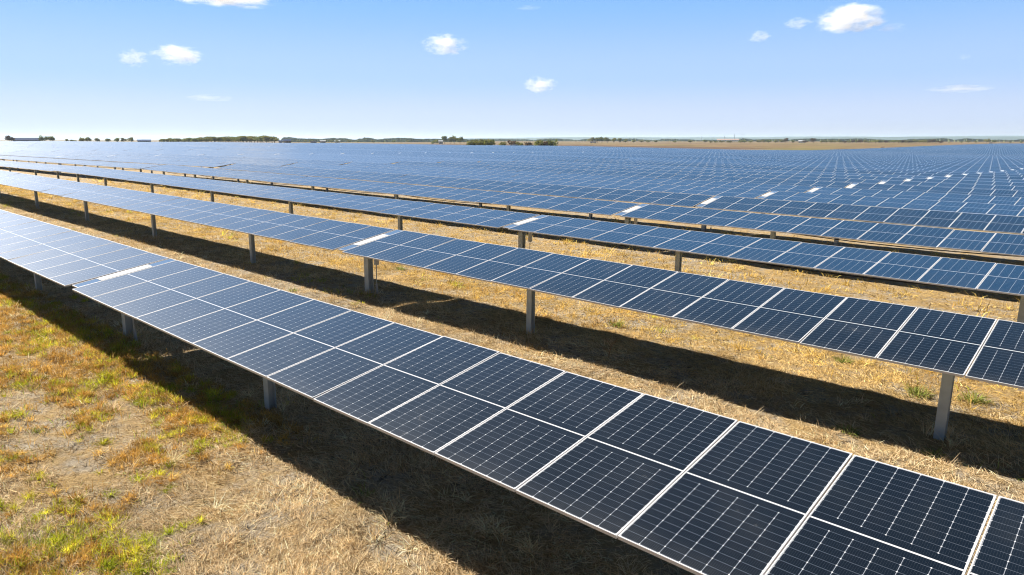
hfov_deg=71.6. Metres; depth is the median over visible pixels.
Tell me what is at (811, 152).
solar tracker
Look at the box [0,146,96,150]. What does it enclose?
solar tracker
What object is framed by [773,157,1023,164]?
solar tracker
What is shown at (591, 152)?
solar tracker
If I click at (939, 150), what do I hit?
solar tracker
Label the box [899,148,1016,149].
solar tracker
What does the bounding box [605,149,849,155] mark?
solar tracker
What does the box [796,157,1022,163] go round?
solar tracker
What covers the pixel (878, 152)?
solar tracker
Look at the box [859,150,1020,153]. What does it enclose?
solar tracker
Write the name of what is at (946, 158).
solar tracker
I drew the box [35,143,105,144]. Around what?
solar tracker
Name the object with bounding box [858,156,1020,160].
solar tracker
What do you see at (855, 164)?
solar tracker
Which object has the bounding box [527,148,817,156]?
solar tracker
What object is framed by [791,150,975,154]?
solar tracker
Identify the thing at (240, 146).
solar tracker
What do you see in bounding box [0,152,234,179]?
solar tracker
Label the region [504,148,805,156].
solar tracker
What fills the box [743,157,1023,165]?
solar tracker
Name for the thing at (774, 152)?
solar tracker
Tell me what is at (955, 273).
solar tracker
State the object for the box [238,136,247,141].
leafy tree
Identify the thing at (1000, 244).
solar tracker
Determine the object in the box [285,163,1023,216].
solar tracker
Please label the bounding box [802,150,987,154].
solar tracker
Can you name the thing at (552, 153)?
solar tracker
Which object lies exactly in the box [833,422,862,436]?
weed plant
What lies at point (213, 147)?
solar tracker
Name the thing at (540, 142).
bush
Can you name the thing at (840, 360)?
weed plant
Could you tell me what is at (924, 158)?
solar tracker
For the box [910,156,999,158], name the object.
solar tracker
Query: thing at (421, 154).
solar tracker
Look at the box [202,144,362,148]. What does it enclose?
solar tracker
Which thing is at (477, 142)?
bush
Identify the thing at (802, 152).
solar tracker
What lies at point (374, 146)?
solar tracker
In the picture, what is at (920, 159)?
solar tracker
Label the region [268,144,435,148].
solar tracker
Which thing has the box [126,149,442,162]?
solar tracker
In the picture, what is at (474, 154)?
solar tracker
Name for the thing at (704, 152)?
solar tracker
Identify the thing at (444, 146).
solar tracker
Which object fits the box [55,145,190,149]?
solar tracker
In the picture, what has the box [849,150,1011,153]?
solar tracker
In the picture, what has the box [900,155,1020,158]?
solar tracker
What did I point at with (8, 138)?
leafy tree
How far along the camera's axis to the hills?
7553.89 m
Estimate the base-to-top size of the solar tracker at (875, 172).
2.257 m
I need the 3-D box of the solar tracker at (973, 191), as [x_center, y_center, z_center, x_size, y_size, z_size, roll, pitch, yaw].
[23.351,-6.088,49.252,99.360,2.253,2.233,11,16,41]
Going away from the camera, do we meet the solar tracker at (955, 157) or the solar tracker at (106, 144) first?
the solar tracker at (955, 157)
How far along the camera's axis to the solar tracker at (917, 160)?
145.87 m
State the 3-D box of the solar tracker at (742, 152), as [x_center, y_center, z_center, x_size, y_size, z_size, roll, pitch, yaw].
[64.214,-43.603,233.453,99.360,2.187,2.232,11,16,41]
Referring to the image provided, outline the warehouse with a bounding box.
[717,139,738,141]
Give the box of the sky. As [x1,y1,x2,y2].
[0,0,1023,139]
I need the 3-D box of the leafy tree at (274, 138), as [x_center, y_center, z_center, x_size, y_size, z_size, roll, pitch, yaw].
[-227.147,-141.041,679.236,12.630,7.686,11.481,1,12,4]
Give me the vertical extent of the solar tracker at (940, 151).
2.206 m
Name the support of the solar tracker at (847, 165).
on the ground at (84, 470)
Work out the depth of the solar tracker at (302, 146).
227.14 m
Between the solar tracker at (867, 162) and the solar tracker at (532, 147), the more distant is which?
the solar tracker at (532, 147)
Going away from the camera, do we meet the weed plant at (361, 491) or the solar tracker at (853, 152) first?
the weed plant at (361, 491)
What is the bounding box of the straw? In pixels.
[0,177,1023,574]
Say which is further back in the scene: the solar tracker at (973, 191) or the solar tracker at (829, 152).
the solar tracker at (829, 152)
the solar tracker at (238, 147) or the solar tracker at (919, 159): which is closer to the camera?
the solar tracker at (919, 159)
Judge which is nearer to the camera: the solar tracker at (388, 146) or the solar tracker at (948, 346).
the solar tracker at (948, 346)
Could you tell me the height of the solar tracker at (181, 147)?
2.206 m
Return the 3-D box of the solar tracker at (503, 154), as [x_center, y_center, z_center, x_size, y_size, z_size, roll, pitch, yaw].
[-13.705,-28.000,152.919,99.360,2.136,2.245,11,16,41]
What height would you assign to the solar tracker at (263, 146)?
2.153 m
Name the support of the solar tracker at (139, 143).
on the ground at (84, 470)
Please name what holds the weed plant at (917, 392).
on the ground at (84, 470)
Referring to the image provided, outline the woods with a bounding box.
[281,137,1023,141]
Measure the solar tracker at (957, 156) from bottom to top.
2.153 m
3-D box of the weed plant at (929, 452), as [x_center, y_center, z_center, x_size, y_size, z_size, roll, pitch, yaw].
[6.334,2.465,10.651,0.494,0.164,0.474,0,12,0]
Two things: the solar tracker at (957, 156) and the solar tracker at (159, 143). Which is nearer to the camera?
the solar tracker at (957, 156)
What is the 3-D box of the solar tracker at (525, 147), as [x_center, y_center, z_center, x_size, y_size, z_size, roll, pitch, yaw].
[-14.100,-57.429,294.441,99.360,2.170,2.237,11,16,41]
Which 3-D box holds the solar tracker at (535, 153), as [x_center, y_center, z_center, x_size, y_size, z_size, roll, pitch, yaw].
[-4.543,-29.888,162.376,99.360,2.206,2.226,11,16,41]
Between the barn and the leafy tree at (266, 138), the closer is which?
the barn
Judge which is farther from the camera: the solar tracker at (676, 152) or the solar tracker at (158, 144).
the solar tracker at (158, 144)
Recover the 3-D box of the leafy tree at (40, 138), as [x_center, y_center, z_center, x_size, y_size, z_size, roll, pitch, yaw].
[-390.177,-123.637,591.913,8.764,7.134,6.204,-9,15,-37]
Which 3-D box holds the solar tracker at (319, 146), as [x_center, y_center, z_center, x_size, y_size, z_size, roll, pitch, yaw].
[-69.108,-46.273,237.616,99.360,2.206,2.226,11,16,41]
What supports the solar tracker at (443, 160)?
on the ground at (84, 470)
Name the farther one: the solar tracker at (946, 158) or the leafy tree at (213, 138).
the leafy tree at (213, 138)
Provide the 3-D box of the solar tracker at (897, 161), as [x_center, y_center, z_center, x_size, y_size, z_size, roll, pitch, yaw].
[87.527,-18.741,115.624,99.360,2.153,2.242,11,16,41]
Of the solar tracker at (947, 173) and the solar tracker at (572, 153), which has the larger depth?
the solar tracker at (572, 153)
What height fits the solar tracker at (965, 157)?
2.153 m
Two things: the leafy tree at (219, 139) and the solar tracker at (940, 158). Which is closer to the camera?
the solar tracker at (940, 158)
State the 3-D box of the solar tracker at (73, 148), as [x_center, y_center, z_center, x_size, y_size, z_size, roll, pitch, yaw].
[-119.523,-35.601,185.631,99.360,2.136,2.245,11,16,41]
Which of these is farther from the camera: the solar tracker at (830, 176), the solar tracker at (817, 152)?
the solar tracker at (817, 152)
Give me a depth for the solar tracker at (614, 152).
180.12 m
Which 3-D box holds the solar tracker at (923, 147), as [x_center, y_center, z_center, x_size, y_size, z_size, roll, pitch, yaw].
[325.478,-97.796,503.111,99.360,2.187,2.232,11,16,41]
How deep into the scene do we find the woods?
1987.12 m
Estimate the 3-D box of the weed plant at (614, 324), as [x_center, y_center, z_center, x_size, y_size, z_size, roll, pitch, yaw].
[2.566,0.884,17.638,0.664,0.188,0.586,0,12,0]
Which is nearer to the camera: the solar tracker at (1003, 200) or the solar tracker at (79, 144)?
the solar tracker at (1003, 200)
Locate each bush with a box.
[467,140,475,144]
[474,139,482,144]
[484,139,495,144]
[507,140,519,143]
[533,139,543,145]
[547,139,558,145]
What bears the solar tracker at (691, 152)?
on the ground at (84, 470)
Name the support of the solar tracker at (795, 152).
on the ground at (84, 470)
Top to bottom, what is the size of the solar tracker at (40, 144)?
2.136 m
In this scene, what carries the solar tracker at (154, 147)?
on the ground at (84, 470)
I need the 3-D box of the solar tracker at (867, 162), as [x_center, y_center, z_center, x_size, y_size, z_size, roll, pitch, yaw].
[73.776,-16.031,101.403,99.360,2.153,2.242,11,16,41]
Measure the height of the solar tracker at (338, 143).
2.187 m
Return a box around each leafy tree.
[4,135,14,140]
[38,135,48,140]
[209,136,216,141]
[217,137,225,141]
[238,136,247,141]
[253,136,262,142]
[262,136,270,142]
[268,136,278,142]
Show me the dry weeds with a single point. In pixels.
(58, 373)
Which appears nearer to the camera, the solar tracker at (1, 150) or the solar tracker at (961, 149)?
the solar tracker at (1, 150)
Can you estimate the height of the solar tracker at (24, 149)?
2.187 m
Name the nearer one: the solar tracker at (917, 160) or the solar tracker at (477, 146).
the solar tracker at (917, 160)
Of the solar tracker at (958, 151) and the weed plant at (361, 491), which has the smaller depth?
the weed plant at (361, 491)
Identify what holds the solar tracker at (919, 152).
on the ground at (84, 470)
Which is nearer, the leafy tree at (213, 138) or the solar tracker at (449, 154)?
the solar tracker at (449, 154)
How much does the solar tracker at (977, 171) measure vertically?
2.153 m
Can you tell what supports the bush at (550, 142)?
on the ground at (84, 470)
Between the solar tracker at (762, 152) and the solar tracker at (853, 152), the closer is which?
the solar tracker at (762, 152)
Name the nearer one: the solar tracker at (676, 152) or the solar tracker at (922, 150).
the solar tracker at (676, 152)
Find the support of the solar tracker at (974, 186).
on the ground at (84, 470)
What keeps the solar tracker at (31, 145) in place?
on the ground at (84, 470)
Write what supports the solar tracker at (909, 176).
on the ground at (84, 470)
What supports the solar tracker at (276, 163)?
on the ground at (84, 470)
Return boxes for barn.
[14,138,39,140]
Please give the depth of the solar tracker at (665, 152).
199.50 m
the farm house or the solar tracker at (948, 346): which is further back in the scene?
the farm house
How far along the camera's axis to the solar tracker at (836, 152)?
288.49 m
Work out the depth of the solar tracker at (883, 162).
120.43 m
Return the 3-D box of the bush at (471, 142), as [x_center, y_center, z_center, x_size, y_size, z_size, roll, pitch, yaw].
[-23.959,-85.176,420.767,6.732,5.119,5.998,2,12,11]
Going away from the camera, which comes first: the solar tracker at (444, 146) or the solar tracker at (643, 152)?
the solar tracker at (643, 152)
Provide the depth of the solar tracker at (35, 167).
64.34 m
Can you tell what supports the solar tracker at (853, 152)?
on the ground at (84, 470)
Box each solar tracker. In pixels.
[0,143,76,145]
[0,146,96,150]
[0,148,58,151]
[0,149,22,151]
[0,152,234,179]
[0,155,160,182]
[0,160,80,178]
[0,170,1023,439]
[0,209,1023,574]
[6,144,54,145]
[9,146,131,150]
[11,151,297,165]
[17,143,78,144]
[32,145,162,149]
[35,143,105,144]
[52,143,137,144]
[54,150,350,164]
[54,166,1023,322]
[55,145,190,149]
[77,145,219,149]
[81,143,157,144]
[93,150,400,163]
[99,143,175,144]
[103,145,248,149]
[115,143,200,144]
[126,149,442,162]
[132,145,274,148]
[140,143,218,144]
[142,165,1023,256]
[155,145,296,148]
[161,149,482,161]
[173,145,321,148]
[192,149,517,161]
[198,145,342,148]
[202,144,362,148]
[217,163,1023,245]
[219,144,381,148]
[219,149,548,161]
[236,144,400,148]
[250,148,577,160]
[253,144,418,148]
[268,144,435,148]
[275,148,602,159]
[283,144,451,148]
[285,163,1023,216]
[298,144,452,148]
[299,148,628,159]
[324,143,400,144]
[327,144,473,147]
[340,149,650,159]
[343,162,1023,205]
[344,148,670,158]
[364,148,688,158]
[383,148,708,158]
[386,145,525,148]
[395,161,1023,197]
[401,145,538,148]
[402,148,724,157]
[416,145,562,148]
[420,148,740,157]
[432,145,574,148]
[437,148,742,157]
[440,145,585,148]
[440,161,1023,190]
[453,148,765,156]
[456,145,606,148]
[472,145,621,148]
[476,148,780,156]
[481,160,1023,185]
[488,148,793,156]
[501,145,648,148]
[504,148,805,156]
[513,148,815,156]
[515,160,1023,182]
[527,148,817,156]
[540,148,819,155]
[549,160,1023,179]
[552,148,829,155]
[565,148,839,155]
[579,159,1023,176]
[587,148,867,155]
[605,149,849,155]
[606,159,1023,174]
[629,149,876,155]
[629,159,1023,172]
[636,149,884,155]
[644,149,891,155]
[653,149,897,155]
[653,158,1023,171]
[665,149,904,155]
[672,149,906,155]
[674,158,1023,169]
[678,149,911,155]
[687,149,900,154]
[692,149,913,154]
[692,158,1023,168]
[703,149,919,154]
[709,149,926,154]
[721,158,1023,168]
[728,157,1023,166]
[729,149,952,154]
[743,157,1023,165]
[760,157,1013,164]
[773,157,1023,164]
[784,150,967,154]
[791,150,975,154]
[796,156,1023,163]
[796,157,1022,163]
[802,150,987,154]
[808,156,1023,162]
[813,150,1001,154]
[818,156,1012,161]
[821,150,1008,154]
[827,150,1011,154]
[829,156,1022,161]
[833,149,1015,152]
[837,150,996,153]
[839,156,1023,161]
[842,149,1023,152]
[849,149,986,151]
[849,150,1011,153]
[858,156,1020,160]
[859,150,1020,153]
[860,149,1008,151]
[870,148,982,149]
[871,150,1021,153]
[871,156,1023,160]
[881,149,1023,151]
[881,156,1008,159]
[894,155,1010,158]
[895,156,1023,159]
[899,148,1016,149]
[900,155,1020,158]
[903,147,1023,148]
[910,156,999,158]
[912,155,999,157]
[913,149,1006,150]
[926,149,1023,150]
[928,155,1021,157]
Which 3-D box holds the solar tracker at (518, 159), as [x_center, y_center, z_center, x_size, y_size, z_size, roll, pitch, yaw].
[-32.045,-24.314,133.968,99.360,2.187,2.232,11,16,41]
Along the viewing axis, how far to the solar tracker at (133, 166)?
75.00 m
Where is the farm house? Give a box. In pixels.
[283,139,290,142]
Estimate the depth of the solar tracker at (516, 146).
307.97 m
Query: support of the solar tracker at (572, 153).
on the ground at (84, 470)
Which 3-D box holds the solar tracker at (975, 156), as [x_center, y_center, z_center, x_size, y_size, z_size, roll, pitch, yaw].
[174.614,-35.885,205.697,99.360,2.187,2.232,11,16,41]
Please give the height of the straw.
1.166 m
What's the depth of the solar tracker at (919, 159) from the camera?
152.51 m
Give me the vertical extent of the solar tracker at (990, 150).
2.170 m
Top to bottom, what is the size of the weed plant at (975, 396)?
0.235 m
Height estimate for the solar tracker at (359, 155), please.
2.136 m
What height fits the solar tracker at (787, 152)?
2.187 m
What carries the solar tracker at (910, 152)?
on the ground at (84, 470)
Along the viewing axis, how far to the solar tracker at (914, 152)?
375.24 m
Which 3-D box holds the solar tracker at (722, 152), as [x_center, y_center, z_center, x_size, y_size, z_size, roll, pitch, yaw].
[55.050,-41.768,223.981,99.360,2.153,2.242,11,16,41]
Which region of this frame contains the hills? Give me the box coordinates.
[352,136,1023,139]
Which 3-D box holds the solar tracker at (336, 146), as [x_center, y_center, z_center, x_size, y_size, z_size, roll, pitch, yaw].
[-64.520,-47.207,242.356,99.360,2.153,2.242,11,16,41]
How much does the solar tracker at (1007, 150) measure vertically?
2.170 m
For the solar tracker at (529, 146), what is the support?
on the ground at (84, 470)
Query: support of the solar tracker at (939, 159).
on the ground at (84, 470)
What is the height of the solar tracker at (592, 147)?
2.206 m
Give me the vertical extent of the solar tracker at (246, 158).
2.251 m
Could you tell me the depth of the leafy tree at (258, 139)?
686.32 m
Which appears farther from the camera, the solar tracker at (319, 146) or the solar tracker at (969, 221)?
the solar tracker at (319, 146)
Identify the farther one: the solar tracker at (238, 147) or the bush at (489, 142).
the bush at (489, 142)
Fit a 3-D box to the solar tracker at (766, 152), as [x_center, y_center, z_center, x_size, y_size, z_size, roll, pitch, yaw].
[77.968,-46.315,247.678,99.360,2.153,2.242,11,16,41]
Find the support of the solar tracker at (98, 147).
on the ground at (84, 470)
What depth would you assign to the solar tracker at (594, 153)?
167.69 m
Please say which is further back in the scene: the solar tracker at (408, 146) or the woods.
the woods
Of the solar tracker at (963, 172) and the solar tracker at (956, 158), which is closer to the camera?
the solar tracker at (963, 172)
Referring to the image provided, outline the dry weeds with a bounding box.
[0,179,1022,574]
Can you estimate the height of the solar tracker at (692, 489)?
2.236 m
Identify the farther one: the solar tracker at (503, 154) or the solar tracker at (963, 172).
the solar tracker at (503, 154)
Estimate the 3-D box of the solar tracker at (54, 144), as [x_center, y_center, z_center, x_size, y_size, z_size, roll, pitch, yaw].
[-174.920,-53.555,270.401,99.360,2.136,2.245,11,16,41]
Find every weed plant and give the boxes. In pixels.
[345,483,374,502]
[609,319,627,327]
[833,355,856,362]
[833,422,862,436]
[903,383,935,398]
[918,446,951,457]
[953,391,995,404]
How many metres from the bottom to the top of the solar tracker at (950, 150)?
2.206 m
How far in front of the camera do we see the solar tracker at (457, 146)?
276.54 m
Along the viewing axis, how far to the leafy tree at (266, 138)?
656.57 m
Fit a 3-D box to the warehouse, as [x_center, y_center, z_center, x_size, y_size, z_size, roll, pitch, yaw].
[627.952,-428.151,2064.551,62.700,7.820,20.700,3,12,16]
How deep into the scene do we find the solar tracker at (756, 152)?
230.56 m
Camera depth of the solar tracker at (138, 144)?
265.68 m
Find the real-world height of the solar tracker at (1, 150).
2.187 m
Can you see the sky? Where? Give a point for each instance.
(70, 69)
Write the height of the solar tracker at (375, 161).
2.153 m
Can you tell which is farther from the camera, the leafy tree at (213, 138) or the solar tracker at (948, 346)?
the leafy tree at (213, 138)
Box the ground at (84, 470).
[0,140,1023,574]
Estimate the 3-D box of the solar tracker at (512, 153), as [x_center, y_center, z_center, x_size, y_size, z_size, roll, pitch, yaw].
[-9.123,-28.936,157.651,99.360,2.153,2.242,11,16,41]
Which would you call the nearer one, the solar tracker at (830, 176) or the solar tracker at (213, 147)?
the solar tracker at (830, 176)
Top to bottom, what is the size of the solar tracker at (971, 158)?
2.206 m
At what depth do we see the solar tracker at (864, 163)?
109.91 m
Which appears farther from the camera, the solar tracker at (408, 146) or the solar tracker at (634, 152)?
the solar tracker at (408, 146)

